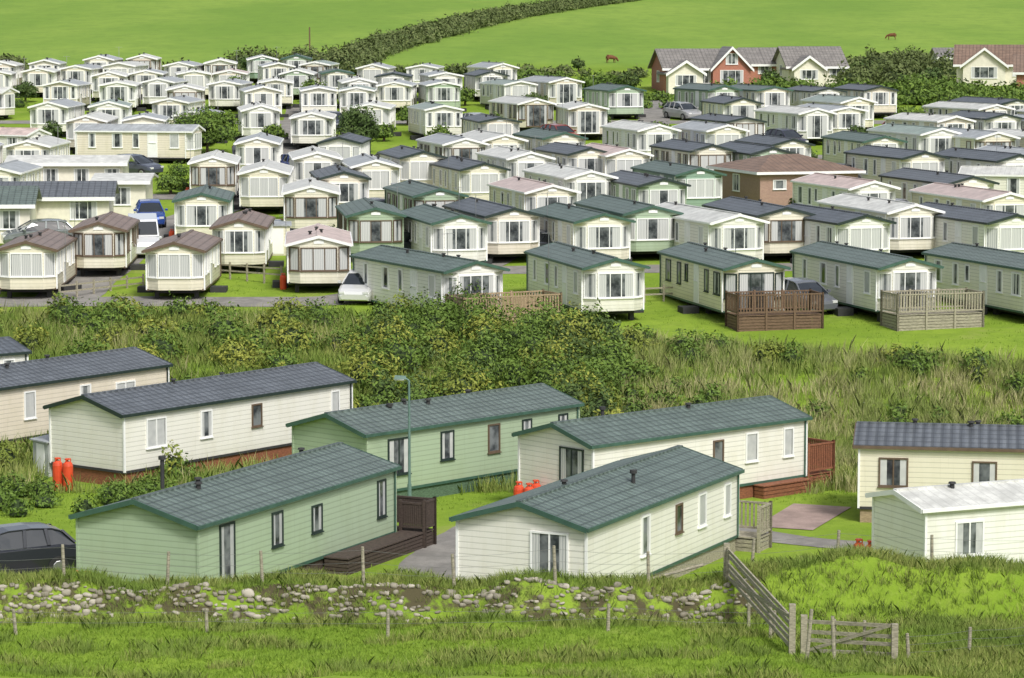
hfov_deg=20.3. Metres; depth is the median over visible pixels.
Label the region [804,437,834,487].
wooden deck
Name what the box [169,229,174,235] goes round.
gas bottle
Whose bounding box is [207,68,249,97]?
static caravan
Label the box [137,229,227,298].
static caravan
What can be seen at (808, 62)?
bungalow
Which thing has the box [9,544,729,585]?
wire fence
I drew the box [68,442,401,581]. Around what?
static caravan
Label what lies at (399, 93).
static caravan
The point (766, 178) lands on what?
amenity block
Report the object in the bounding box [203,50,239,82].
static caravan
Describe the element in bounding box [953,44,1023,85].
bungalow
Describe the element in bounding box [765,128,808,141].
parked car
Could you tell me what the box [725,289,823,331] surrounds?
wooden deck
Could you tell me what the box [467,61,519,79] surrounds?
static caravan
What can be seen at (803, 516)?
pavement
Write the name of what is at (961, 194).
static caravan
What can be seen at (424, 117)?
static caravan
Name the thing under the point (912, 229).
static caravan
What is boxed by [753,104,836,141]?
static caravan
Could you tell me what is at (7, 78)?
static caravan
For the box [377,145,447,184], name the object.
static caravan
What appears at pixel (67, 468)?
gas bottle
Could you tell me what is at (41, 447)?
garden shed
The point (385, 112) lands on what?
static caravan
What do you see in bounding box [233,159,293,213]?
static caravan
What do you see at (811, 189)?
static caravan
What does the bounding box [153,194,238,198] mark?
road
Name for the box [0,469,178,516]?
bushes
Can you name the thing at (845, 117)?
static caravan
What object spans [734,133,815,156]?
static caravan
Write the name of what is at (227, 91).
static caravan
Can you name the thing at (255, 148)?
static caravan
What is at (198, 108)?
static caravan
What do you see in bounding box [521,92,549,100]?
tree
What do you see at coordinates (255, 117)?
static caravan
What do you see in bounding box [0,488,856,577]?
lawn grass
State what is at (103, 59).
static caravan
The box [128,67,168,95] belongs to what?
static caravan
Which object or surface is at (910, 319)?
wooden deck
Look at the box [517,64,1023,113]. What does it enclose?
thicket
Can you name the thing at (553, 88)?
static caravan
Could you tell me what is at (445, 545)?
road
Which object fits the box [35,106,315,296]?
road
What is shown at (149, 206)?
parked car
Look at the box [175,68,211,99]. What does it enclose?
static caravan
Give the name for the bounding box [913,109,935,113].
tree
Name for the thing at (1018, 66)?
bungalow
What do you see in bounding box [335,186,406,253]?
static caravan
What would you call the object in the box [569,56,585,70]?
tree
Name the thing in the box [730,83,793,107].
static caravan
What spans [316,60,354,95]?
static caravan
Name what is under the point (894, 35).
cow
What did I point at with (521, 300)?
wooden deck
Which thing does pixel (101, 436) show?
static caravan
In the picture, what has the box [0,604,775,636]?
wire fence
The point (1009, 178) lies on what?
static caravan
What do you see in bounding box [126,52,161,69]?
static caravan
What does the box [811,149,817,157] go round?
tree
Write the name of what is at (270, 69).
static caravan
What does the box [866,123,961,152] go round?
static caravan
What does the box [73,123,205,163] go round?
static caravan
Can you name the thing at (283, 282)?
gas bottle
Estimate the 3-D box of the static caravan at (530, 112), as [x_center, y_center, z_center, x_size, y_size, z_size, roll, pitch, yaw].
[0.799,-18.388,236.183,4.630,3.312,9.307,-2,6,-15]
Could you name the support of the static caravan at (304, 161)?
on the ground at (632, 34)
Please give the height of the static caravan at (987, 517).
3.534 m
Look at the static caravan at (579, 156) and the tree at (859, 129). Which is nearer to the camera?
the static caravan at (579, 156)
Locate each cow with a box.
[605,55,618,62]
[885,33,896,39]
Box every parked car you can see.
[0,522,75,574]
[1,218,72,243]
[117,153,163,174]
[133,199,167,226]
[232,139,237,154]
[280,154,288,164]
[338,269,374,303]
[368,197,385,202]
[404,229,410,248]
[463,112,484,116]
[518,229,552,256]
[540,123,579,135]
[662,101,700,119]
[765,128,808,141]
[784,277,837,312]
[895,198,908,201]
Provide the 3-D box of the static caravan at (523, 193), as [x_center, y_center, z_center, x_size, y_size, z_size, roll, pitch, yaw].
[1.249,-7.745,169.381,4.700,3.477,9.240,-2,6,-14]
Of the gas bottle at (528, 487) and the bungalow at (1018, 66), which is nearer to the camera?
the gas bottle at (528, 487)
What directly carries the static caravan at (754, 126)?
on the ground at (632, 34)
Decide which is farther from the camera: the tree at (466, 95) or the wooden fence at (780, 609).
the tree at (466, 95)
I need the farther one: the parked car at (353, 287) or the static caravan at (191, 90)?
the static caravan at (191, 90)
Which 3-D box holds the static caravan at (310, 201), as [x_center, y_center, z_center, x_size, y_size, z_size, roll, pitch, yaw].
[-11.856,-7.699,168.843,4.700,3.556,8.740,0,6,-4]
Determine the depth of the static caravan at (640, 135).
206.48 m
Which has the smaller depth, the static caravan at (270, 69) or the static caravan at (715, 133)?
the static caravan at (715, 133)
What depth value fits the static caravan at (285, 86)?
256.64 m
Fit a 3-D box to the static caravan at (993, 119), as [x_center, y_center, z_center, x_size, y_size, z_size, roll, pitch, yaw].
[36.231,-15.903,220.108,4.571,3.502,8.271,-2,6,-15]
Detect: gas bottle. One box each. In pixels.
[52,457,62,489]
[63,458,72,490]
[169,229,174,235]
[280,273,286,289]
[513,481,523,495]
[524,483,533,491]
[531,479,540,487]
[853,538,863,549]
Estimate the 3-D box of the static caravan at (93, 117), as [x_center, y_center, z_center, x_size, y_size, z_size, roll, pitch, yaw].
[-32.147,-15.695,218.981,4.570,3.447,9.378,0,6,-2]
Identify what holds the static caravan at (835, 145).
on the ground at (632, 34)
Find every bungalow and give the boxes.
[738,47,776,82]
[772,46,849,86]
[929,48,953,61]
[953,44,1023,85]
[1013,55,1023,85]
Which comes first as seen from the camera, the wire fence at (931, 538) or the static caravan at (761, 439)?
the wire fence at (931, 538)
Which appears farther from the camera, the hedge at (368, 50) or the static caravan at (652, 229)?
the hedge at (368, 50)
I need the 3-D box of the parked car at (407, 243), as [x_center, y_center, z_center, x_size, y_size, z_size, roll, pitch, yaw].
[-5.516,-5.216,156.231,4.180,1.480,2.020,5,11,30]
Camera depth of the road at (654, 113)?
246.97 m
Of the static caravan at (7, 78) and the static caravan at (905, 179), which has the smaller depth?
the static caravan at (905, 179)
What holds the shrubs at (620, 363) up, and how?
on the ground at (632, 34)
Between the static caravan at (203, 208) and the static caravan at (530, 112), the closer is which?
the static caravan at (203, 208)
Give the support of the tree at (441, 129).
on the ground at (632, 34)
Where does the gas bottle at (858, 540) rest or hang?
on the ground at (632, 34)
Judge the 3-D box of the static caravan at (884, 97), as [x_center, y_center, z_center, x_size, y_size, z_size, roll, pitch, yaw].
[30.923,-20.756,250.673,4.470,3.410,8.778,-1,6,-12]
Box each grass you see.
[0,299,1023,493]
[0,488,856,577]
[0,542,1023,677]
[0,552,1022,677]
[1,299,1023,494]
[2,572,756,625]
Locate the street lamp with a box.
[394,375,411,495]
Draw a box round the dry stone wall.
[0,577,751,625]
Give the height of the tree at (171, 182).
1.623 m
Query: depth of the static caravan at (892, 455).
92.15 m
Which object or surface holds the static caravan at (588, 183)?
on the ground at (632, 34)
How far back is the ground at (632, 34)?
209.53 m
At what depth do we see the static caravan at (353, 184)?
172.57 m
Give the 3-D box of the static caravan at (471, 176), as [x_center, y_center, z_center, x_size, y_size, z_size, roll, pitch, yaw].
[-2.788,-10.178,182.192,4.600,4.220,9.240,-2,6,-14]
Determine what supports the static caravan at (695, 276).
on the ground at (632, 34)
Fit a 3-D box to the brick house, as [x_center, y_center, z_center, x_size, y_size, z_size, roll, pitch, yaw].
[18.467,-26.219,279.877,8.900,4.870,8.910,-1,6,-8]
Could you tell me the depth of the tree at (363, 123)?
214.89 m
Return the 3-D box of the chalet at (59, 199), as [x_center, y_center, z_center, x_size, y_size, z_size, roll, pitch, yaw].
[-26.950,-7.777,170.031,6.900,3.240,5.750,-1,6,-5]
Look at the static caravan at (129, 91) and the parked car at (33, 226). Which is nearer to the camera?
the parked car at (33, 226)
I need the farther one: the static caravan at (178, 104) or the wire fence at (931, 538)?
the static caravan at (178, 104)
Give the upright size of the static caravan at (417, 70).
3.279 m
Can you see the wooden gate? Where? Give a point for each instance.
(893, 637)
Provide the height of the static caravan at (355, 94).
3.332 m
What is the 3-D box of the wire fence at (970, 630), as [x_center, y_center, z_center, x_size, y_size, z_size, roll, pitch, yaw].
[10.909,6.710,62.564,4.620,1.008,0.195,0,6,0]
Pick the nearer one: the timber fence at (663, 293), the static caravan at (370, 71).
the timber fence at (663, 293)
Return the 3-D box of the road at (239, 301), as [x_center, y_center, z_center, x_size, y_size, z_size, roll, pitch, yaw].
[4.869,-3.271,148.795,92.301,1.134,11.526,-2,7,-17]
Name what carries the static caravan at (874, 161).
on the ground at (632, 34)
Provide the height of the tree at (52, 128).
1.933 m
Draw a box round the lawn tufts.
[2,276,1023,357]
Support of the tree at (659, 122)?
on the ground at (632, 34)
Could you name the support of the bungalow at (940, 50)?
on the ground at (632, 34)
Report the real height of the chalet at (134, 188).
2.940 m
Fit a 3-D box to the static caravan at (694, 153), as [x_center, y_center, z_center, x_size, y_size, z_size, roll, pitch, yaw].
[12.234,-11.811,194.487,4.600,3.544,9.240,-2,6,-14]
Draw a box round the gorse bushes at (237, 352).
[0,289,990,481]
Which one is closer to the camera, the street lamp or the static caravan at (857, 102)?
the street lamp
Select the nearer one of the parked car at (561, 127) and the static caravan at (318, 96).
the parked car at (561, 127)
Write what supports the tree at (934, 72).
on the ground at (632, 34)
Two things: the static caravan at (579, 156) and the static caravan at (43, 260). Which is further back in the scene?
the static caravan at (579, 156)
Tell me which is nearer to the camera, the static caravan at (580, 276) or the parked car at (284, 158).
the static caravan at (580, 276)
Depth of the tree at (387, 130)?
225.25 m
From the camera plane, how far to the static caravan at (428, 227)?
150.40 m
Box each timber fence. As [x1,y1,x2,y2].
[58,274,143,298]
[221,262,282,282]
[644,284,672,302]
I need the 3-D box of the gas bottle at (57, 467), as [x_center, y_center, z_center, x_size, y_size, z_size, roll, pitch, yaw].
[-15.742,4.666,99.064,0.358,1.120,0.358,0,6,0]
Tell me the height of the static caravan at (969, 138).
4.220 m
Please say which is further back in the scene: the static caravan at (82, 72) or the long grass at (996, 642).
the static caravan at (82, 72)
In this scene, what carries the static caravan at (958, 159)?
on the ground at (632, 34)
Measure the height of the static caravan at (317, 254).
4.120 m
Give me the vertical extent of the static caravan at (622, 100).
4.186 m
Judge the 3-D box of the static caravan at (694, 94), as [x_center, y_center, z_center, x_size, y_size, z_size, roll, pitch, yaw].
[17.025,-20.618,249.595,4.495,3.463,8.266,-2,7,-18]
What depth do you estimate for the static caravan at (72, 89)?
253.59 m
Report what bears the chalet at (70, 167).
on the ground at (632, 34)
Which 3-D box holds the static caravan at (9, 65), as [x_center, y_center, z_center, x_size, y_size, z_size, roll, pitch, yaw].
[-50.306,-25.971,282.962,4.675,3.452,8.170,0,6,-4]
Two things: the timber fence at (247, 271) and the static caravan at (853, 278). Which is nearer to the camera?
the static caravan at (853, 278)
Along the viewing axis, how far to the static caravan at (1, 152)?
200.49 m
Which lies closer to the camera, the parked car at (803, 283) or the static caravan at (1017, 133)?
the parked car at (803, 283)
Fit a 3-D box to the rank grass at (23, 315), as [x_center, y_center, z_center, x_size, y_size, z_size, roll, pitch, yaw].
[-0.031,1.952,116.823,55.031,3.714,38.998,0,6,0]
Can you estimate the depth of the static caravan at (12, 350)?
118.66 m
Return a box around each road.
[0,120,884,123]
[0,263,791,306]
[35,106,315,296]
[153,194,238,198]
[398,526,455,579]
[492,100,672,265]
[739,524,867,549]
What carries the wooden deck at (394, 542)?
on the ground at (632, 34)
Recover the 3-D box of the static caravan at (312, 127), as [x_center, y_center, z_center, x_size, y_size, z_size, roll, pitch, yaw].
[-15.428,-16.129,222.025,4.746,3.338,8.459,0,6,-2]
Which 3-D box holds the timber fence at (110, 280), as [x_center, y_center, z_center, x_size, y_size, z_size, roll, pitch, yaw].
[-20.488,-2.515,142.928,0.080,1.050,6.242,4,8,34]
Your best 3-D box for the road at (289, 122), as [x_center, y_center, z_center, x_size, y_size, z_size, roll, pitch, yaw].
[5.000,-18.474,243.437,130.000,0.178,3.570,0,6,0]
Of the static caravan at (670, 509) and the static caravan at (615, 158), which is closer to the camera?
the static caravan at (670, 509)
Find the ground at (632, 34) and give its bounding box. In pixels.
[0,0,1023,677]
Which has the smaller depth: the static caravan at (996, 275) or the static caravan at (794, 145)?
the static caravan at (996, 275)
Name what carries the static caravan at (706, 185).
on the ground at (632, 34)
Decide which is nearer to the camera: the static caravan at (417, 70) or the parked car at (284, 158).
the parked car at (284, 158)
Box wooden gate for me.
[800,614,897,658]
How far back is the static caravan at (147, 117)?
215.09 m
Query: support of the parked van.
on the road at (89, 276)
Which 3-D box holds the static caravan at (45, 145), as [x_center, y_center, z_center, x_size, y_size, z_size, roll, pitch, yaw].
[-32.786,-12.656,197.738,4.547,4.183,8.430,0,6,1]
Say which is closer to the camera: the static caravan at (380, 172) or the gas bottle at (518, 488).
the gas bottle at (518, 488)
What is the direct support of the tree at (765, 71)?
on the ground at (632, 34)
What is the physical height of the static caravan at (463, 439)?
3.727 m
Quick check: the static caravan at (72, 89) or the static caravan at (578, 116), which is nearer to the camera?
the static caravan at (578, 116)
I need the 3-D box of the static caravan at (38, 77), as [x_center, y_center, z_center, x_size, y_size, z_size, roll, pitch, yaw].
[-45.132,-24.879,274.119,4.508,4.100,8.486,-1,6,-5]
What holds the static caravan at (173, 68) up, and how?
on the ground at (632, 34)
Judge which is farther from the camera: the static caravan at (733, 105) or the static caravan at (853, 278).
the static caravan at (733, 105)
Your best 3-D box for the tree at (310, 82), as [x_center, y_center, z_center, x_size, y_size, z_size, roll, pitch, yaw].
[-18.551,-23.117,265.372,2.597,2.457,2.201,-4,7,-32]
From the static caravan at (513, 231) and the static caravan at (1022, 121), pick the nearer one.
the static caravan at (513, 231)
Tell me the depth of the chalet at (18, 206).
162.23 m
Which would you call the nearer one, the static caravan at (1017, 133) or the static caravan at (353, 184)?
the static caravan at (353, 184)
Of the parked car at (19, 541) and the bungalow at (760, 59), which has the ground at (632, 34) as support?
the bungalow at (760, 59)
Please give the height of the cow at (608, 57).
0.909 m
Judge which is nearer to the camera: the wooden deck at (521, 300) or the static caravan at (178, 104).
the wooden deck at (521, 300)
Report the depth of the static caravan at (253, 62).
289.38 m
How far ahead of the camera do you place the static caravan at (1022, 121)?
218.63 m
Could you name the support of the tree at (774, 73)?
on the ground at (632, 34)
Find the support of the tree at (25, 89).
on the ground at (632, 34)
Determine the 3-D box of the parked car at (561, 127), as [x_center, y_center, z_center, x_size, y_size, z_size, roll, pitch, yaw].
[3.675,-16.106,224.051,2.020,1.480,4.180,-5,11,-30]
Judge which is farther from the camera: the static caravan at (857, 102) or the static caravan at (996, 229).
the static caravan at (857, 102)
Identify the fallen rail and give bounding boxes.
[652,563,703,578]
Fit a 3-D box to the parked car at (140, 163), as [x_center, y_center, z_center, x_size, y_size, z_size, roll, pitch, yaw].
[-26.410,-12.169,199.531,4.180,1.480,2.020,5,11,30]
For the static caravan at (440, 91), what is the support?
on the ground at (632, 34)
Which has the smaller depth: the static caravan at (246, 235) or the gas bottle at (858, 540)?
the gas bottle at (858, 540)
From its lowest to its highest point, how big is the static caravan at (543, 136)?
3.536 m
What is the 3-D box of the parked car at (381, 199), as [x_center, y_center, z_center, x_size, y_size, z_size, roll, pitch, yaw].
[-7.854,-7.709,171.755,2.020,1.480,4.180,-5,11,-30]
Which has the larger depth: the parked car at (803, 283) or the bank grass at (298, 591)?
the parked car at (803, 283)
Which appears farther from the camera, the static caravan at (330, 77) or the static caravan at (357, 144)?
the static caravan at (330, 77)
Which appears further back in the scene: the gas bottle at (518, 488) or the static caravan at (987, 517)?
the gas bottle at (518, 488)
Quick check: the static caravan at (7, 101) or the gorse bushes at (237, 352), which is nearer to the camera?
the gorse bushes at (237, 352)
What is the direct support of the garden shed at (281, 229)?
on the ground at (632, 34)
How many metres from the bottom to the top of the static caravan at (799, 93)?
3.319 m
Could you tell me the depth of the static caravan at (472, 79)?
265.35 m
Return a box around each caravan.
[0,59,23,85]
[0,68,19,97]
[0,87,19,117]
[0,126,51,161]
[0,142,3,163]
[0,160,42,180]
[0,220,81,297]
[0,336,31,363]
[0,347,172,445]
[3,135,70,157]
[20,58,60,97]
[27,98,85,137]
[28,57,66,79]
[41,78,91,110]
[43,362,356,484]
[58,56,102,92]
[64,111,118,153]
[68,203,145,275]
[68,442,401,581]
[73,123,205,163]
[82,54,122,65]
[85,90,132,123]
[90,69,129,101]
[98,78,145,110]
[101,60,148,72]
[120,103,169,123]
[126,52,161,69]
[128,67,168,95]
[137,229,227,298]
[138,68,188,108]
[149,95,204,123]
[162,59,203,76]
[163,184,234,237]
[165,82,205,106]
[171,99,227,145]
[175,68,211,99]
[185,141,240,197]
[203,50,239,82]
[206,78,252,111]
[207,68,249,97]
[209,208,283,272]
[231,101,287,139]
[233,132,283,168]
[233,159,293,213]
[234,83,288,117]
[246,54,278,82]
[257,60,295,79]
[257,76,299,108]
[272,215,352,291]
[278,67,317,96]
[280,53,312,68]
[281,177,340,229]
[283,109,336,148]
[286,383,583,497]
[288,146,342,181]
[292,83,337,114]
[299,59,339,81]
[309,164,371,203]
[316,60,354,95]
[316,132,371,158]
[326,111,341,128]
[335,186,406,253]
[337,75,377,107]
[337,143,401,197]
[338,84,376,111]
[348,100,401,135]
[349,233,509,309]
[355,61,395,80]
[374,70,417,100]
[376,78,416,109]
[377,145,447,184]
[383,179,468,209]
[401,195,491,263]
[405,62,444,89]
[407,93,463,139]
[415,133,489,159]
[417,79,466,111]
[418,70,463,100]
[429,147,510,200]
[442,187,544,262]
[449,445,744,579]
[457,119,528,149]
[460,113,521,135]
[463,69,509,101]
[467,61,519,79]
[475,136,555,177]
[478,71,537,109]
[487,176,581,210]
[488,95,556,130]
[511,395,812,498]
[512,127,587,151]
[519,75,584,105]
[522,162,618,200]
[524,232,650,319]
[529,192,635,261]
[532,131,607,171]
[554,92,609,139]
[573,194,683,256]
[582,82,646,119]
[583,143,653,173]
[601,120,681,160]
[608,170,690,204]
[630,160,726,206]
[649,138,736,170]
[655,201,769,259]
[657,229,790,314]
[671,120,749,144]
[673,83,742,110]
[688,113,766,136]
[700,94,763,118]
[702,196,815,255]
[718,141,796,160]
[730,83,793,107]
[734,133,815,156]
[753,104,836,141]
[786,203,896,262]
[787,84,847,105]
[789,241,943,321]
[790,172,900,205]
[798,102,868,132]
[800,94,877,128]
[816,193,944,256]
[820,130,907,162]
[833,82,898,116]
[843,135,949,181]
[852,418,1023,522]
[865,478,1023,562]
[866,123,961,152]
[878,167,999,201]
[883,112,975,128]
[908,182,1023,214]
[919,202,1023,252]
[921,242,1023,315]
[922,100,1015,114]
[935,147,1023,172]
[941,117,1020,148]
[945,110,1023,129]
[947,96,1023,114]
[958,165,1023,194]
[976,145,1023,154]
[988,128,1023,146]
[1014,114,1023,128]
[1015,108,1023,113]
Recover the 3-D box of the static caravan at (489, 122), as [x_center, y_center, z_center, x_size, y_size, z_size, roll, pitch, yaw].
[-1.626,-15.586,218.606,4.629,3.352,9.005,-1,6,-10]
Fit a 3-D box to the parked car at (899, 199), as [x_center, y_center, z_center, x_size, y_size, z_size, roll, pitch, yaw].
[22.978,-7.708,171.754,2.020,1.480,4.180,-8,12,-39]
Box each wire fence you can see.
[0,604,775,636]
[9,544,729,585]
[751,530,974,561]
[905,627,1023,655]
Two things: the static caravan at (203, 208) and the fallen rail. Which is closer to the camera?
the fallen rail
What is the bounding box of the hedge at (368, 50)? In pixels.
[0,0,966,86]
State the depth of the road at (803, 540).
89.24 m
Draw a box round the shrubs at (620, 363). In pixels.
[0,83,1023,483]
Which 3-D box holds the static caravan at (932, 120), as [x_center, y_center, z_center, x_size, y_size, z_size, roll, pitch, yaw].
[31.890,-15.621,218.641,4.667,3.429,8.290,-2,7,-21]
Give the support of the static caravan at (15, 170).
on the ground at (632, 34)
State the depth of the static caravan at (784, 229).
153.64 m
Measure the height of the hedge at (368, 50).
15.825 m
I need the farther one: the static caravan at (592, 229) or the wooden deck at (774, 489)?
the static caravan at (592, 229)
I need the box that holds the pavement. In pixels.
[764,503,850,529]
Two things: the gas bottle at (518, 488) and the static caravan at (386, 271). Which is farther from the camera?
the static caravan at (386, 271)
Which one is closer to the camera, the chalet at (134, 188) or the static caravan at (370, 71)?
the chalet at (134, 188)
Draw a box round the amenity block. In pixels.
[706,154,865,205]
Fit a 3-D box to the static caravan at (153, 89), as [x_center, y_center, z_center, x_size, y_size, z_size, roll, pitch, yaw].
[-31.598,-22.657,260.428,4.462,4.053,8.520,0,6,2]
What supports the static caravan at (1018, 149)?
on the ground at (632, 34)
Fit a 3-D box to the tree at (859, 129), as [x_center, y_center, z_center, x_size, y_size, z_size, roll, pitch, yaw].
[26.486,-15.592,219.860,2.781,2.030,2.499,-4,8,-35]
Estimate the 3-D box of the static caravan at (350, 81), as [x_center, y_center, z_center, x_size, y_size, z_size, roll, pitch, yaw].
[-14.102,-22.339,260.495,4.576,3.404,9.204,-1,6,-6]
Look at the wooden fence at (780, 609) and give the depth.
65.71 m
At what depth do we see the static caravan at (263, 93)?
245.66 m
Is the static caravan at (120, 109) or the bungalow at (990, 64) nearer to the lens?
the static caravan at (120, 109)
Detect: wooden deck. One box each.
[323,500,425,574]
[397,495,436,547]
[445,289,561,322]
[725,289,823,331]
[735,500,772,552]
[754,477,811,498]
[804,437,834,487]
[880,287,984,330]
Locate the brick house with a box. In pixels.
[647,46,753,93]
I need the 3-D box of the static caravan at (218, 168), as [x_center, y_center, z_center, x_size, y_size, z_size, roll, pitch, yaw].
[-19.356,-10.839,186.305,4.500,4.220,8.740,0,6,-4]
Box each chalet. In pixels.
[0,181,119,226]
[0,186,41,242]
[3,155,133,180]
[90,173,158,215]
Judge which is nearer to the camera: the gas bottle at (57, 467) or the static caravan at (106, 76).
the gas bottle at (57, 467)
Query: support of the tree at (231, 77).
on the ground at (632, 34)
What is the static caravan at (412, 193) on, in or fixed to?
on the ground at (632, 34)
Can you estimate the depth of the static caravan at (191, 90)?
245.99 m
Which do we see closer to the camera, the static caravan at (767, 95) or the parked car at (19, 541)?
the parked car at (19, 541)
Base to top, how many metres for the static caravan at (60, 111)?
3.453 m
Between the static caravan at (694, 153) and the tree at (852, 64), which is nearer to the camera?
the static caravan at (694, 153)
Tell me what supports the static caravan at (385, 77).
on the ground at (632, 34)
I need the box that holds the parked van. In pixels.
[128,213,161,254]
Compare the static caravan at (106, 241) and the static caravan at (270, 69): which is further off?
the static caravan at (270, 69)
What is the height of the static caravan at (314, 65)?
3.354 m
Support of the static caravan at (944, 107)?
on the ground at (632, 34)
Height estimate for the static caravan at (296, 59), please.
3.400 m
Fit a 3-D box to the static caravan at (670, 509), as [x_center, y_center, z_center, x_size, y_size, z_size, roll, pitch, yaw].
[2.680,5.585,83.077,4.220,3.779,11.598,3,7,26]
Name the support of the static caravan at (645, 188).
on the ground at (632, 34)
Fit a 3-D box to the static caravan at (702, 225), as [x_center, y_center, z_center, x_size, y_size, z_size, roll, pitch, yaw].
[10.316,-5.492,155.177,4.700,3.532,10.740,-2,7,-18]
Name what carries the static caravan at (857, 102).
on the ground at (632, 34)
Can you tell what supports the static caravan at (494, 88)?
on the ground at (632, 34)
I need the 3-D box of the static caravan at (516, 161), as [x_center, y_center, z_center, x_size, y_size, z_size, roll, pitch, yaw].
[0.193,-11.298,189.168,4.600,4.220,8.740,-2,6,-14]
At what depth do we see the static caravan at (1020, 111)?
227.82 m
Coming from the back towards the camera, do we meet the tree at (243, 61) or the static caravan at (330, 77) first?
the tree at (243, 61)
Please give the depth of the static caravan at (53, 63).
282.33 m
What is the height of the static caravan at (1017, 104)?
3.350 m
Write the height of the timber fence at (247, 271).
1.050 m
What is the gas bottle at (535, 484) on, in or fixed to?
on the ground at (632, 34)
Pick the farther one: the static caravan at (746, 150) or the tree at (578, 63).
the tree at (578, 63)
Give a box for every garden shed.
[29,434,52,476]
[272,221,291,255]
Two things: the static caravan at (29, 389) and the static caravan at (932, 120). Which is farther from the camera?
the static caravan at (932, 120)
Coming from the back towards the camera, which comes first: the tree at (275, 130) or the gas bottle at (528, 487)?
the tree at (275, 130)
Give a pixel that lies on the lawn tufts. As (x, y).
(732, 329)
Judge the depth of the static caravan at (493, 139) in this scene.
197.96 m
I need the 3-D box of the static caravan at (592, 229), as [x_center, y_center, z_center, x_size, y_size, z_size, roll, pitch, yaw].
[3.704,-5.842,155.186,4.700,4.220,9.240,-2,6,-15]
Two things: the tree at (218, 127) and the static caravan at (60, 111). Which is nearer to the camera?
the tree at (218, 127)
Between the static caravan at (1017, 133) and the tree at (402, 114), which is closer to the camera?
the static caravan at (1017, 133)
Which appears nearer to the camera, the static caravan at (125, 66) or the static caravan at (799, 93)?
the static caravan at (799, 93)
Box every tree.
[13,80,38,101]
[42,120,62,136]
[154,172,188,193]
[167,104,243,152]
[229,74,245,79]
[238,53,259,70]
[261,123,288,137]
[297,77,326,92]
[334,103,382,144]
[376,122,397,141]
[396,104,409,124]
[424,122,454,136]
[460,86,477,105]
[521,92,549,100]
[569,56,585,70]
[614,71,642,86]
[650,121,670,126]
[760,68,776,77]
[761,68,786,84]
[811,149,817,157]
[847,124,867,132]
[848,57,873,69]
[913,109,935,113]
[920,67,948,80]
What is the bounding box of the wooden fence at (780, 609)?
[723,543,795,654]
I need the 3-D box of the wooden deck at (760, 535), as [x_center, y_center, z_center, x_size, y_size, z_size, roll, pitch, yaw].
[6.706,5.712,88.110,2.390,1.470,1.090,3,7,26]
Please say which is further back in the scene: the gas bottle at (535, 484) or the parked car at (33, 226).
the parked car at (33, 226)
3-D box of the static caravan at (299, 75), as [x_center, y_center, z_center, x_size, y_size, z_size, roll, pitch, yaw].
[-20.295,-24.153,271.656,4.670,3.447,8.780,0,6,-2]
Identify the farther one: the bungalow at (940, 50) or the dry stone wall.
the bungalow at (940, 50)
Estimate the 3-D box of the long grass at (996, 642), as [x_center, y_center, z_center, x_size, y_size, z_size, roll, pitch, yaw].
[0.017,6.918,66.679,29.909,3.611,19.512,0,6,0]
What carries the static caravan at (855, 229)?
on the ground at (632, 34)
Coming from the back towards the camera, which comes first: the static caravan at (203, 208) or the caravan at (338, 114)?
the caravan at (338, 114)
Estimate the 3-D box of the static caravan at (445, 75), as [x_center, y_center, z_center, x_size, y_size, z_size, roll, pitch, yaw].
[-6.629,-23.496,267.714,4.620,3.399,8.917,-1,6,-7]
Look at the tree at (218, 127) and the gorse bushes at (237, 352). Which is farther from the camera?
the tree at (218, 127)

